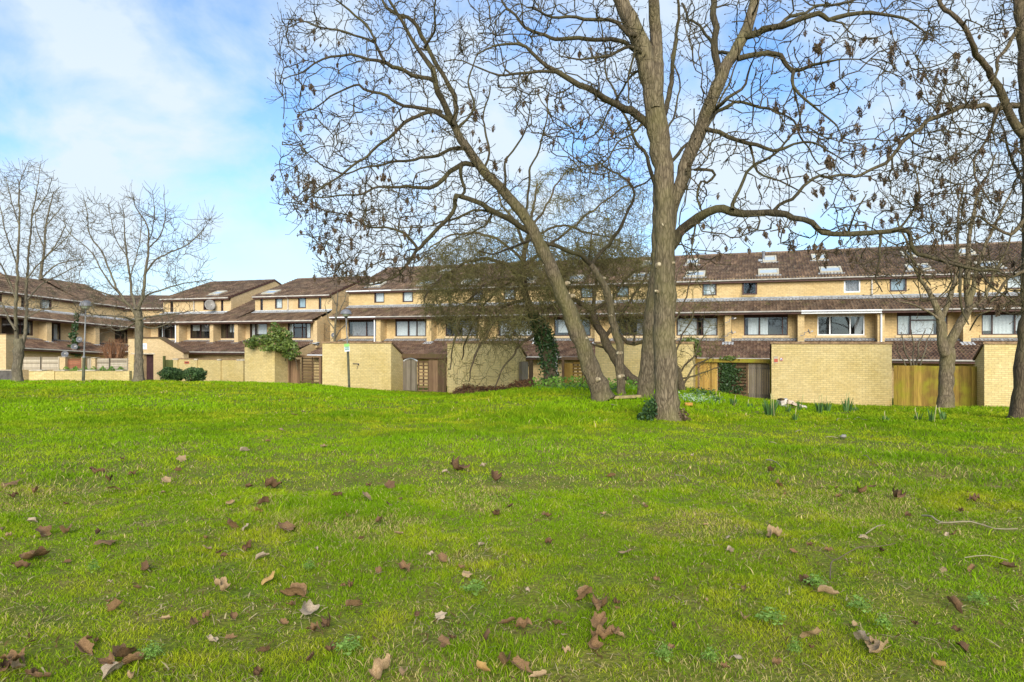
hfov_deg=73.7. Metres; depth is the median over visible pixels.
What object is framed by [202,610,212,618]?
fallen leaf
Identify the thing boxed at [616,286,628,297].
window
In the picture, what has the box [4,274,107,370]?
terraced house
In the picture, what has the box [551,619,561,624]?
fallen leaf
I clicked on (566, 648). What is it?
fallen leaf
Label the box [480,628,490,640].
fallen leaf
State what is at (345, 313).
street lamp
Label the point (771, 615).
weed
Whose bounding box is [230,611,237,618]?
fallen leaf
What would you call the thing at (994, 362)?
brick shed
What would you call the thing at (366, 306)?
terraced house
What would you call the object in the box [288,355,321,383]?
door frame
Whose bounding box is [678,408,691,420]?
dead growth
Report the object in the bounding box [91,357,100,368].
brick pier
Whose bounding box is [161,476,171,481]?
fallen leaf
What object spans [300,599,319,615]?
fallen leaf
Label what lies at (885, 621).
weed
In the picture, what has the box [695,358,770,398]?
garden fence
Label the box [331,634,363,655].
weed
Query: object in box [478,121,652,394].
ash tree
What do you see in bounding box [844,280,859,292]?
window
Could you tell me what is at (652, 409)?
ivy clump
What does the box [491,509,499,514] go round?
fallen leaf
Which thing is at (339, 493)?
fallen leaf
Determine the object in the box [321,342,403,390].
brick shed
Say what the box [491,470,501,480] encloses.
fallen leaf
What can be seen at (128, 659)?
fallen leaf
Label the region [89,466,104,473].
fallen leaf
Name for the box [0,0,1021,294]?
sky
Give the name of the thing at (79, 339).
satellite dish
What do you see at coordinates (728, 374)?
ivy
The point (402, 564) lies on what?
fallen leaf
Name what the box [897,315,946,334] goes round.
window
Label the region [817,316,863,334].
window
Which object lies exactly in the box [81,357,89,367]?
brick pier
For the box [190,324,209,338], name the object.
window
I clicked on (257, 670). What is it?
fallen leaf
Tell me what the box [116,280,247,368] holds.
terraced house
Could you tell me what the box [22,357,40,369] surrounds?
panel fence
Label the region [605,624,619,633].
fallen leaf
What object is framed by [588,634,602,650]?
fallen leaf
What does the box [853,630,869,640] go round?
fallen leaf
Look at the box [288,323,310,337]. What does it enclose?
window
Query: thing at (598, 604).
fallen leaf
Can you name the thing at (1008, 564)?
fallen leaf
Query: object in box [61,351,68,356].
satellite dish
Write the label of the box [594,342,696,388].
brick shed
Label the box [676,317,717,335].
window
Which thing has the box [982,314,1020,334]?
window
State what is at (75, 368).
border plants
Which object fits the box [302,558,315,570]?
weed
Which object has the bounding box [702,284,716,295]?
window
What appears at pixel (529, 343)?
terraced house
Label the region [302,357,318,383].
garden trellis
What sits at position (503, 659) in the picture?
fallen leaf
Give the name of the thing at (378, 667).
fallen leaf
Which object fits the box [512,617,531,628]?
fallen leaf
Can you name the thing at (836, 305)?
terraced house
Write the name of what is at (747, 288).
window
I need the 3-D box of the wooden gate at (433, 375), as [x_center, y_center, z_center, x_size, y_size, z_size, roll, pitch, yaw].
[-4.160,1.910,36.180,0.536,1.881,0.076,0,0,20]
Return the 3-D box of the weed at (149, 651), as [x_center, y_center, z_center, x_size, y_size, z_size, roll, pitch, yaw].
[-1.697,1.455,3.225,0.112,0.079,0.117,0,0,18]
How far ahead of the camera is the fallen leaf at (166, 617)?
3.65 m
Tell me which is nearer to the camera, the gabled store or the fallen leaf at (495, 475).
the fallen leaf at (495, 475)
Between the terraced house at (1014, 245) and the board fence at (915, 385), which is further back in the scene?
the terraced house at (1014, 245)
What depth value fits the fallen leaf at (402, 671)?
2.97 m
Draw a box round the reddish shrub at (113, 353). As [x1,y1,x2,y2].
[94,337,131,368]
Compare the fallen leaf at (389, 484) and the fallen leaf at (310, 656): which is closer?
the fallen leaf at (310, 656)
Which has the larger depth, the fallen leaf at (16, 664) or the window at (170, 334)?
the window at (170, 334)
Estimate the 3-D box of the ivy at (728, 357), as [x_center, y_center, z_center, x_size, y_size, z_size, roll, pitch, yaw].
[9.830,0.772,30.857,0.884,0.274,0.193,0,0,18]
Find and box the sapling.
[324,285,353,341]
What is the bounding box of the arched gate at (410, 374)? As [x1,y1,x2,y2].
[403,359,417,390]
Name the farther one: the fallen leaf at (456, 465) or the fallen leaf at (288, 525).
the fallen leaf at (456, 465)
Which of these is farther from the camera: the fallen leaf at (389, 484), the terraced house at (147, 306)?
the terraced house at (147, 306)
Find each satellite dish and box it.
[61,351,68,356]
[71,344,77,349]
[76,337,82,343]
[205,300,215,309]
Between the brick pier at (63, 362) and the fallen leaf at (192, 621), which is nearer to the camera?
the fallen leaf at (192, 621)
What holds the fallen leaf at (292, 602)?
on the ground at (464, 614)
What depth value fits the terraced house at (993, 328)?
34.65 m
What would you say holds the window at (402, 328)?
in the terraced house at (400, 329)
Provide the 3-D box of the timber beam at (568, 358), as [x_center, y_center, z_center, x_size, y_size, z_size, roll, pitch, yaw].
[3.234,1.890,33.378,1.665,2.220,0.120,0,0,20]
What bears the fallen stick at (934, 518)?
on the ground at (464, 614)
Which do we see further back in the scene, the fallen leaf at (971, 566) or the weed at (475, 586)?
the fallen leaf at (971, 566)
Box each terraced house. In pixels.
[0,272,71,379]
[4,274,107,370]
[41,278,134,354]
[107,295,169,322]
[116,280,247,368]
[173,279,280,357]
[186,299,254,358]
[207,277,331,358]
[271,276,368,380]
[308,266,426,381]
[374,264,469,359]
[410,262,517,385]
[479,260,566,359]
[526,258,617,383]
[592,257,650,353]
[675,253,732,390]
[722,251,800,392]
[794,248,881,341]
[862,245,976,397]
[935,242,1021,350]
[1006,241,1021,251]
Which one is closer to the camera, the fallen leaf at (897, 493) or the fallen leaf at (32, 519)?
the fallen leaf at (32, 519)
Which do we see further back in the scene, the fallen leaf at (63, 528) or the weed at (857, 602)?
the fallen leaf at (63, 528)
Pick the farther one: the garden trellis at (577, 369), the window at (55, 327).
the window at (55, 327)
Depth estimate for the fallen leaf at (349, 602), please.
3.80 m
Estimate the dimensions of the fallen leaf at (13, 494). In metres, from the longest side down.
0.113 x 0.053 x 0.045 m
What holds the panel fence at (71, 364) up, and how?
attached to the brick pier at (63, 362)
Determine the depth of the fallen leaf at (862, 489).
6.71 m
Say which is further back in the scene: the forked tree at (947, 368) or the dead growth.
the forked tree at (947, 368)
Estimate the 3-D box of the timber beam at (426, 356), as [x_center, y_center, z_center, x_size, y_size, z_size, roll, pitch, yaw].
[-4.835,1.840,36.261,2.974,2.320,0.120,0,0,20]
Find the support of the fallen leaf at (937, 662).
on the ground at (464, 614)
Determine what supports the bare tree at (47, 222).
on the ground at (464, 614)
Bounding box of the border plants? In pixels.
[59,365,125,370]
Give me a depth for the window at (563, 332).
42.21 m
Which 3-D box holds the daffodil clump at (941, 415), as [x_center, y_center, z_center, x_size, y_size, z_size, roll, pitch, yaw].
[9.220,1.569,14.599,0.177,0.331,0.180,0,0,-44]
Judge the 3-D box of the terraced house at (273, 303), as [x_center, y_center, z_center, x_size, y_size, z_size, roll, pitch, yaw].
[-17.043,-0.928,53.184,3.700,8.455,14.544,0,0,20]
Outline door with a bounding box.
[147,354,152,379]
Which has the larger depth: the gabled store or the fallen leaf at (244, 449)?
the gabled store
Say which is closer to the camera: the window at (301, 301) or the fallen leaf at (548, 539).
the fallen leaf at (548, 539)
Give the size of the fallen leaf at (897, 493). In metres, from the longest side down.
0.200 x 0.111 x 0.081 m
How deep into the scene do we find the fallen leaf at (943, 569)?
4.46 m
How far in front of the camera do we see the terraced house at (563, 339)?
41.23 m
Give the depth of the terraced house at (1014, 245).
39.01 m
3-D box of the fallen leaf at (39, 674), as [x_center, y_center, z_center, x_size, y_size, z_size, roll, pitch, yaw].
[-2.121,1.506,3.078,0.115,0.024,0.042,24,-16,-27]
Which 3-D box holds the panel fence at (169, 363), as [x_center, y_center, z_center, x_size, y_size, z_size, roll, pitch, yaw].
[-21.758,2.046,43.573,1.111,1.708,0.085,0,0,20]
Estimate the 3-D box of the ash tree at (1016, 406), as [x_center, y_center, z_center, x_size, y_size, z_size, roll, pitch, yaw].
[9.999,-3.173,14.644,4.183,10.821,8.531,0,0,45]
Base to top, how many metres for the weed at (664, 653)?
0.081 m
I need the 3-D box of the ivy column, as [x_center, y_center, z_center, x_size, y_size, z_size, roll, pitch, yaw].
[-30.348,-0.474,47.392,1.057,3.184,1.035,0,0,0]
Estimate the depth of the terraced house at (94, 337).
53.02 m
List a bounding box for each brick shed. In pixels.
[244,343,294,382]
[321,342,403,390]
[446,342,526,392]
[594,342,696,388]
[770,342,892,405]
[973,342,1016,406]
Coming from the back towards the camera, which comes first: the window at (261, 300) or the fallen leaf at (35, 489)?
the window at (261, 300)
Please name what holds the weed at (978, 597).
on the ground at (464, 614)
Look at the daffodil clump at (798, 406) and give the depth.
17.77 m
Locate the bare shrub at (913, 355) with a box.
[894,319,933,365]
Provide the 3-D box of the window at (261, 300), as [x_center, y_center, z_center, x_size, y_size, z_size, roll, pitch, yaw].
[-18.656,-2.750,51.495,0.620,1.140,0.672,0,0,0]
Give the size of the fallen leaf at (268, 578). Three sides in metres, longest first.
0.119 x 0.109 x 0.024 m
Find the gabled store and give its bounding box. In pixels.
[127,337,189,379]
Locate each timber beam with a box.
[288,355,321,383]
[402,354,446,392]
[561,357,578,382]
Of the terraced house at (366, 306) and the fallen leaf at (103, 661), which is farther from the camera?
the terraced house at (366, 306)
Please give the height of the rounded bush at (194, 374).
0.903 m
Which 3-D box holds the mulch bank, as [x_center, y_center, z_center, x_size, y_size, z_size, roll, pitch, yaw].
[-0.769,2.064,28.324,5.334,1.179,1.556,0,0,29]
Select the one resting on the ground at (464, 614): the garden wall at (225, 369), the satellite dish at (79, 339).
the garden wall at (225, 369)
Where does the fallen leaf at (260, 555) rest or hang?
on the ground at (464, 614)
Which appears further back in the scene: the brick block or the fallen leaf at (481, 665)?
the brick block
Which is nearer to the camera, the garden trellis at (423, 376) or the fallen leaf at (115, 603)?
the fallen leaf at (115, 603)
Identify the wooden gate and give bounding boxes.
[290,359,300,383]
[429,359,437,391]
[438,359,443,391]
[564,363,572,382]
[700,363,716,391]
[748,364,769,398]
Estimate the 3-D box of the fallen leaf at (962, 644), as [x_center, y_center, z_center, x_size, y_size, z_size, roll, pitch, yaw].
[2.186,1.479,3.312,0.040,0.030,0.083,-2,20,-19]
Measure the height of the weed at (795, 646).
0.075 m
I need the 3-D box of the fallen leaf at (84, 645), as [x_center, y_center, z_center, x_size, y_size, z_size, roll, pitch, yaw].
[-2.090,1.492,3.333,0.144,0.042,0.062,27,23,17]
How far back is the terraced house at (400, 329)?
45.82 m
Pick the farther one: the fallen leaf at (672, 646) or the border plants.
the border plants
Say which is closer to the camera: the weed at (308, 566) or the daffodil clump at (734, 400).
the weed at (308, 566)
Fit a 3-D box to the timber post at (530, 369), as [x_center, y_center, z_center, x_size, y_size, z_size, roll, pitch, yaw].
[0.922,1.975,33.211,0.183,2.050,0.120,0,0,20]
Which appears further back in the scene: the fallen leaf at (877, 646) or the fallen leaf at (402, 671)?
the fallen leaf at (877, 646)
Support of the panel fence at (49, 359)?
on the ground at (464, 614)
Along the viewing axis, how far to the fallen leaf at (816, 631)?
3.42 m
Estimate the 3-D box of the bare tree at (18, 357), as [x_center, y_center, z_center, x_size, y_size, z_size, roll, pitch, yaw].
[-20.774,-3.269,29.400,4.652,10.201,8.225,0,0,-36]
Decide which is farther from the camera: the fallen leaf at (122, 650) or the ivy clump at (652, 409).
the ivy clump at (652, 409)
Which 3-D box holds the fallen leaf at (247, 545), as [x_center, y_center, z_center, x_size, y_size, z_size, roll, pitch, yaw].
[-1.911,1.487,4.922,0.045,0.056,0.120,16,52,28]
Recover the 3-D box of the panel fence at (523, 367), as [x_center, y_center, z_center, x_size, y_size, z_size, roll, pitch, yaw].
[0.375,1.899,33.427,0.902,1.801,0.084,0,0,20]
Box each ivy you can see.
[525,310,560,385]
[718,362,745,393]
[719,355,739,360]
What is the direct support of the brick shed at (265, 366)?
on the ground at (464, 614)
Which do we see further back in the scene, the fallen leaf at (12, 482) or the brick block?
the brick block
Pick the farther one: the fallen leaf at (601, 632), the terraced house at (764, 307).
the terraced house at (764, 307)
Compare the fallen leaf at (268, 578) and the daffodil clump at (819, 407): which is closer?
the fallen leaf at (268, 578)
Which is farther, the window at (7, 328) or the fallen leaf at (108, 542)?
the window at (7, 328)
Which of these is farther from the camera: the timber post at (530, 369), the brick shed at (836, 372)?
the timber post at (530, 369)
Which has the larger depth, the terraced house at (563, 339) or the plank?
the terraced house at (563, 339)
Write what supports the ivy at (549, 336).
attached to the thorn tree at (520, 279)
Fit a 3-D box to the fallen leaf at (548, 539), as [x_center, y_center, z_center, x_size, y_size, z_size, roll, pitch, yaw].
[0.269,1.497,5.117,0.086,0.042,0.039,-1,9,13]
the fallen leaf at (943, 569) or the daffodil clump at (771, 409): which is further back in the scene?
the daffodil clump at (771, 409)
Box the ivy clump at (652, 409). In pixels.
[637,396,657,420]
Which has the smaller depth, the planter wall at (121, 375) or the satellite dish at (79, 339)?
the planter wall at (121, 375)
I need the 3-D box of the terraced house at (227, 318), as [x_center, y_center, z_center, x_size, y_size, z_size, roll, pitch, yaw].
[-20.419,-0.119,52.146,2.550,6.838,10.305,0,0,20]
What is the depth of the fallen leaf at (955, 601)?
3.86 m
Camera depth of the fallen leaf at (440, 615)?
3.68 m
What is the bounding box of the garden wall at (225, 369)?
[172,358,244,381]
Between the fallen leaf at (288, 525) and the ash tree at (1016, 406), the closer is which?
the fallen leaf at (288, 525)
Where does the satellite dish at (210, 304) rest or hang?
attached to the terraced house at (193, 332)
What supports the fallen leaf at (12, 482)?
on the ground at (464, 614)
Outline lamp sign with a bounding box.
[344,344,349,351]
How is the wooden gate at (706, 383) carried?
on the ground at (464, 614)
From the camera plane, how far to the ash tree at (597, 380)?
17.25 m
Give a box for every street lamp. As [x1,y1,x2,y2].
[79,300,90,380]
[340,309,351,386]
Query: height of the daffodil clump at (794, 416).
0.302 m
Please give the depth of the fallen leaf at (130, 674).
3.01 m
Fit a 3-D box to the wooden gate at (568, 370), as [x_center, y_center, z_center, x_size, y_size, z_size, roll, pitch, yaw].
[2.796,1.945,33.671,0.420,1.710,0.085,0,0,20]
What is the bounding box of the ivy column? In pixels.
[67,312,81,356]
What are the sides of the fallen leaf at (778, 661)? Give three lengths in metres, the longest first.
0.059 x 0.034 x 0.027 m
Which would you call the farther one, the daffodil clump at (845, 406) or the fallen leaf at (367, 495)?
the daffodil clump at (845, 406)
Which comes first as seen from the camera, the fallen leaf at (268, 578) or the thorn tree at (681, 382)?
the fallen leaf at (268, 578)
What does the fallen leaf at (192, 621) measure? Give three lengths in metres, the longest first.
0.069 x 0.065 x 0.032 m
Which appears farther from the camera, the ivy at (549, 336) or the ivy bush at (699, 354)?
the ivy bush at (699, 354)
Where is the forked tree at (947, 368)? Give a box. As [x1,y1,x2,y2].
[846,118,1021,407]
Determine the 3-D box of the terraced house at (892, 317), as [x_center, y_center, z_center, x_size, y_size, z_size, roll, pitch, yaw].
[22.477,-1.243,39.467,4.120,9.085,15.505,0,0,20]
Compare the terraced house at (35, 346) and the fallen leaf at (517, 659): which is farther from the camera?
the terraced house at (35, 346)
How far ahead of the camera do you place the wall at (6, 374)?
34.00 m
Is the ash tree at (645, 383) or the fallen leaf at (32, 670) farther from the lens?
the ash tree at (645, 383)
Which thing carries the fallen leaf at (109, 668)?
on the ground at (464, 614)
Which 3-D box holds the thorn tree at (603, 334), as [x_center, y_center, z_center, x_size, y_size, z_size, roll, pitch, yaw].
[3.515,-1.043,24.920,5.665,6.178,5.386,0,0,0]
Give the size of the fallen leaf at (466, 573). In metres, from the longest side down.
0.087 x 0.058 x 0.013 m
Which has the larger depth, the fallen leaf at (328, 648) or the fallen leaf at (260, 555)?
the fallen leaf at (260, 555)
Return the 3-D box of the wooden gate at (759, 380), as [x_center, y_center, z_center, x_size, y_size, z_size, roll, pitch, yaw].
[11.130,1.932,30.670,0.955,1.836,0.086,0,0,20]
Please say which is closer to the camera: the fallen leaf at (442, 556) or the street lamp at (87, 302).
the fallen leaf at (442, 556)
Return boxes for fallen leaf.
[0,647,24,662]
[0,658,13,671]
[1,479,19,487]
[8,492,19,497]
[11,560,34,567]
[11,659,25,667]
[19,546,50,558]
[24,667,37,673]
[27,517,37,521]
[28,671,53,678]
[32,486,38,492]
[35,525,51,536]
[60,524,72,532]
[74,636,93,655]
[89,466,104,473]
[94,539,115,544]
[96,650,114,664]
[101,661,122,681]
[106,598,124,611]
[109,643,136,660]
[118,652,143,664]
[127,670,134,678]
[140,560,151,570]
[160,614,172,618]
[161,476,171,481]
[176,455,186,461]
[189,616,200,624]
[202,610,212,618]
[206,634,218,641]
[213,576,230,591]
[223,633,237,639]
[224,518,240,528]
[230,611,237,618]
[240,447,249,450]
[242,540,251,551]
[253,665,263,675]
[255,551,268,559]
[256,496,268,503]
[258,645,271,651]
[261,477,281,487]
[261,571,274,584]
[276,521,295,529]
[279,618,288,624]
[280,582,308,597]
[286,599,295,604]
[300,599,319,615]
[303,651,313,662]
[305,621,319,629]
[319,612,331,626]
[324,641,335,650]
[332,491,343,495]
[345,599,362,605]
[361,491,371,499]
[368,653,389,681]
[375,566,381,573]
[384,479,394,488]
[396,560,409,572]
[399,666,407,675]
[433,611,446,619]
[437,552,447,561]
[438,634,449,646]
[450,455,469,469]
[461,570,472,577]
[474,660,489,670]
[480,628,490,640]
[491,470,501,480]
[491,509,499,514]
[497,617,515,623]
[498,651,510,667]
[511,655,532,673]
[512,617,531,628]
[529,669,547,676]
[543,537,552,542]
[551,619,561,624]
[562,645,570,652]
[575,585,595,600]
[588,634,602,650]
[590,624,615,640]
[591,593,607,610]
[591,611,607,629]
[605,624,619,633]
[651,575,660,580]
[667,642,674,650]
[718,661,730,667]
[727,545,733,551]
[766,524,786,537]
[772,657,781,664]
[799,574,812,585]
[800,627,822,637]
[814,585,838,594]
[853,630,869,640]
[857,485,866,492]
[864,636,879,647]
[867,637,890,652]
[892,486,905,500]
[931,656,950,669]
[939,566,946,572]
[947,595,962,613]
[948,625,962,631]
[956,640,968,652]
[967,563,974,571]
[969,493,981,500]
[997,561,1017,567]
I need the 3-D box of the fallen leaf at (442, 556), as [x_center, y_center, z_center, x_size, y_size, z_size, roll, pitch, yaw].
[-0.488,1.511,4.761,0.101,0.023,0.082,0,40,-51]
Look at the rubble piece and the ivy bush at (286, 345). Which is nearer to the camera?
the rubble piece
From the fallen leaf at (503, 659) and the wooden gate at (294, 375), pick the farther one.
the wooden gate at (294, 375)
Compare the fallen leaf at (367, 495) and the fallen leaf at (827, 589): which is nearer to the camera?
the fallen leaf at (827, 589)
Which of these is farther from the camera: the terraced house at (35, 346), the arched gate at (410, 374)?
the terraced house at (35, 346)
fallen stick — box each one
[813,543,895,579]
[921,514,1017,529]
[964,555,1006,559]
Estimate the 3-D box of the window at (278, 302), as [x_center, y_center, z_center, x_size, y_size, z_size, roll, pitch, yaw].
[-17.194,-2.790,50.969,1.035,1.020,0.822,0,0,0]
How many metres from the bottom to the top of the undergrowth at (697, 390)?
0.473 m
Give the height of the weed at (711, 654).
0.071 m
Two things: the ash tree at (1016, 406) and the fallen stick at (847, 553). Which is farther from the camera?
the ash tree at (1016, 406)
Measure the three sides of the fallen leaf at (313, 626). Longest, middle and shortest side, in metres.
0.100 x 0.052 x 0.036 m
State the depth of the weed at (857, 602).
3.77 m
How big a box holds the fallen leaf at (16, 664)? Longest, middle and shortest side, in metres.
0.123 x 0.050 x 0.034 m
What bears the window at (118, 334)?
in the terraced house at (94, 337)
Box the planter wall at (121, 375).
[29,370,131,380]
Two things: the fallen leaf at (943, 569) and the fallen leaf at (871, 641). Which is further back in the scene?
the fallen leaf at (943, 569)
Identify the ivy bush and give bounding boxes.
[242,321,301,369]
[681,336,701,357]
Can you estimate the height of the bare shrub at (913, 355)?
3.239 m
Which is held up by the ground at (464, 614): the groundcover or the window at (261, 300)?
the groundcover
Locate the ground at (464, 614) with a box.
[0,380,1023,681]
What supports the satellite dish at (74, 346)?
attached to the terraced house at (57, 330)
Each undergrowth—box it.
[528,375,637,391]
[557,381,720,395]
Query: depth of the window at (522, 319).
43.38 m
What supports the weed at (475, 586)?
on the ground at (464, 614)
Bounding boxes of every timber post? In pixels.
[163,356,165,377]
[529,360,532,379]
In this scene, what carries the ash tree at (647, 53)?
on the ground at (464, 614)
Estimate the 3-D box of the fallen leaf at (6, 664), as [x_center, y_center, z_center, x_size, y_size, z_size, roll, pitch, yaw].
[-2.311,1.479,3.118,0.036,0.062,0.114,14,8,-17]
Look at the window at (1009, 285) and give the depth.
35.23 m
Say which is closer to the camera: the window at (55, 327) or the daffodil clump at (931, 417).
the daffodil clump at (931, 417)
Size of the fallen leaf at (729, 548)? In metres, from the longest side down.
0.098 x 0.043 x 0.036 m
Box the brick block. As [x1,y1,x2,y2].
[0,334,22,369]
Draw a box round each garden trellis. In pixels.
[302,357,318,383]
[418,361,428,390]
[573,362,582,382]
[718,362,747,396]
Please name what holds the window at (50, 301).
in the terraced house at (57, 330)
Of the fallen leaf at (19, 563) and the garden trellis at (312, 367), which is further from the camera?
the garden trellis at (312, 367)
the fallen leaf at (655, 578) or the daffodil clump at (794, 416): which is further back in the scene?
the daffodil clump at (794, 416)
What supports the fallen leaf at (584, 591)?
on the ground at (464, 614)
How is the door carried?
in the gabled store
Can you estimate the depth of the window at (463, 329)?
44.75 m
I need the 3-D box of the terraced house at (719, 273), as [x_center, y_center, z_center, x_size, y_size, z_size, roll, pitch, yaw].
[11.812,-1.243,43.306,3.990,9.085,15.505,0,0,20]
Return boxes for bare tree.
[0,157,97,381]
[31,187,85,279]
[51,182,222,381]
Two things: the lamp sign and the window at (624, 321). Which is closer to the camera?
the lamp sign
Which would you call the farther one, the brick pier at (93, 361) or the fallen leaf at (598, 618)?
the brick pier at (93, 361)
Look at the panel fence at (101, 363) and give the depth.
37.50 m
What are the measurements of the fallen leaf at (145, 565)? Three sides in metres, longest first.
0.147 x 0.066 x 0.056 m
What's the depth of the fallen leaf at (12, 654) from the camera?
3.21 m
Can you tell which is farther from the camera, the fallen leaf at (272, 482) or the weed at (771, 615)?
the fallen leaf at (272, 482)
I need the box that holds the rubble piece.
[776,398,786,404]
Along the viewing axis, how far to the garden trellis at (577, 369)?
33.50 m
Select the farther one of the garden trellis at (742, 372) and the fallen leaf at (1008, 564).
the garden trellis at (742, 372)
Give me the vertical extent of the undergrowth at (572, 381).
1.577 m
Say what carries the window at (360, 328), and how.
in the terraced house at (366, 306)
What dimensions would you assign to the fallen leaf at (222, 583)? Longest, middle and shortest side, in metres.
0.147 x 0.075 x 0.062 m
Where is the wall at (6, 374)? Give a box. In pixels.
[0,370,11,379]
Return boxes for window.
[2,319,32,335]
[40,299,51,309]
[52,323,59,339]
[115,330,126,342]
[158,324,174,338]
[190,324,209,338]
[225,324,233,337]
[250,324,266,337]
[260,299,262,309]
[275,299,281,308]
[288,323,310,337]
[298,298,305,307]
[348,321,375,336]
[374,293,383,302]
[395,320,425,335]
[403,292,412,301]
[446,320,476,335]
[498,319,532,335]
[554,319,590,335]
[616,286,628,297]
[617,318,642,335]
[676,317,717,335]
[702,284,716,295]
[742,283,756,294]
[744,316,787,334]
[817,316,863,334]
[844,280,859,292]
[890,279,906,291]
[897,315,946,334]
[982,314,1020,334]
[1007,276,1020,288]
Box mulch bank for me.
[450,379,537,394]
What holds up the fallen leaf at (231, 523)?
on the ground at (464, 614)
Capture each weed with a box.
[86,559,100,572]
[138,640,164,659]
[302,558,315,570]
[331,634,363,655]
[460,579,487,595]
[655,642,673,661]
[701,644,718,662]
[754,606,785,624]
[786,636,801,654]
[802,573,827,586]
[846,594,873,612]
[873,612,893,629]
[964,590,989,604]
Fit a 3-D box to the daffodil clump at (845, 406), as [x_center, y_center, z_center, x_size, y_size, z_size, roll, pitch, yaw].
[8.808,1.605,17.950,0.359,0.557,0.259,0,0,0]
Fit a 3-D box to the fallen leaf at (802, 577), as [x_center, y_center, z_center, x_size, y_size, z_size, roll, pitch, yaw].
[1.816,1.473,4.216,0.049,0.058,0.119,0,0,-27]
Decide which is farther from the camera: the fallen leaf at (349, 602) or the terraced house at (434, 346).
the terraced house at (434, 346)
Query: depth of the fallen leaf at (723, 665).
3.10 m
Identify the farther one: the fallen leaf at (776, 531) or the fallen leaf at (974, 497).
the fallen leaf at (974, 497)
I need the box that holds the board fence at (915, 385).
[893,365,976,406]
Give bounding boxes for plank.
[613,395,640,398]
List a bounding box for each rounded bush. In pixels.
[157,367,183,380]
[181,366,207,381]
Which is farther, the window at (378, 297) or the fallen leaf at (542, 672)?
the window at (378, 297)
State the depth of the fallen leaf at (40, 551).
4.74 m
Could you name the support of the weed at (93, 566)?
on the ground at (464, 614)
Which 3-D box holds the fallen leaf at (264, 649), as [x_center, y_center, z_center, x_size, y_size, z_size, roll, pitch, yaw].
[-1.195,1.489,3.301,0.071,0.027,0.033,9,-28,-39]
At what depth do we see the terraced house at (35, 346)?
46.32 m
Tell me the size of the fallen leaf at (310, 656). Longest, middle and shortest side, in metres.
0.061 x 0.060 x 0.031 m
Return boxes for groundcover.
[679,392,724,403]
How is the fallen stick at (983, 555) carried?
on the ground at (464, 614)
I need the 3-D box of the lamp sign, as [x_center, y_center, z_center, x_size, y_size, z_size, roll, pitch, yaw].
[-7.945,0.319,32.843,0.289,0.389,0.033,0,0,0]
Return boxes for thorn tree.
[403,146,652,390]
[533,230,677,384]
[675,261,735,390]
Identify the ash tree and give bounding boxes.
[264,0,616,401]
[441,0,1020,421]
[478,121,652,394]
[576,0,744,398]
[821,0,1023,418]
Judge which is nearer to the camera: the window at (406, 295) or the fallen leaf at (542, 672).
the fallen leaf at (542, 672)
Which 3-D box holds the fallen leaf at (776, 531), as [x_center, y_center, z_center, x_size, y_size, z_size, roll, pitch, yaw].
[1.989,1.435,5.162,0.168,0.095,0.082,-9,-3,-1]
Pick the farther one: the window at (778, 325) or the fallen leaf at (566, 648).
the window at (778, 325)
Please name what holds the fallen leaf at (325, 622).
on the ground at (464, 614)
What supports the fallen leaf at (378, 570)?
on the ground at (464, 614)
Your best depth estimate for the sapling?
38.46 m
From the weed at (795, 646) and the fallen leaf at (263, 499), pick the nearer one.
the weed at (795, 646)
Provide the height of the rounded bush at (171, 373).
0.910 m
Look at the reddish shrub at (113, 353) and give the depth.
39.73 m
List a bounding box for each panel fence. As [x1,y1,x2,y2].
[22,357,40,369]
[40,357,58,369]
[68,358,80,367]
[88,358,90,368]
[97,358,109,369]
[110,358,127,370]
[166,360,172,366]
[519,361,528,380]
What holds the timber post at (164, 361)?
on the ground at (464, 614)
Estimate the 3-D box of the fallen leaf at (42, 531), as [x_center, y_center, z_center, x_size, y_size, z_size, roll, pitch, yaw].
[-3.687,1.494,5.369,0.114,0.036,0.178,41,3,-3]
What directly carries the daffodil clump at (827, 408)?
on the ground at (464, 614)
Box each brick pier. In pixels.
[59,357,69,369]
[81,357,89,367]
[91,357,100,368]
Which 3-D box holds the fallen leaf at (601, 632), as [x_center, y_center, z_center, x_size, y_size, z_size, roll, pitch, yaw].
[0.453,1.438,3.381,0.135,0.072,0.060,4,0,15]
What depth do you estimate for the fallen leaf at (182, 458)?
8.91 m
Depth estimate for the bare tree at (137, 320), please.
30.34 m
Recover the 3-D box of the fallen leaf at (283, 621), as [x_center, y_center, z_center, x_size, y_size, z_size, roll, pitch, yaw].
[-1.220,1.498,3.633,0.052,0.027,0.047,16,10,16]
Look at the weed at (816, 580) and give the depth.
4.15 m
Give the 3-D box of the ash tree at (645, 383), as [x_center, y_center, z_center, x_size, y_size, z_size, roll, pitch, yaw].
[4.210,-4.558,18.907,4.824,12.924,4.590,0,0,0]
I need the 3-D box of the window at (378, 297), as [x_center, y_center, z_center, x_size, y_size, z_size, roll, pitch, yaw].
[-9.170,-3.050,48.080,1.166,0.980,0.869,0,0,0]
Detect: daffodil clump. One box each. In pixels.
[712,390,721,401]
[729,395,736,405]
[762,394,778,415]
[792,407,798,419]
[797,394,803,410]
[814,395,825,413]
[823,397,831,410]
[841,391,853,411]
[913,407,922,419]
[927,405,936,421]
[938,407,946,419]
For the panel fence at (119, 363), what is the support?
on the ground at (464, 614)
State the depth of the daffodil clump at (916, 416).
14.28 m

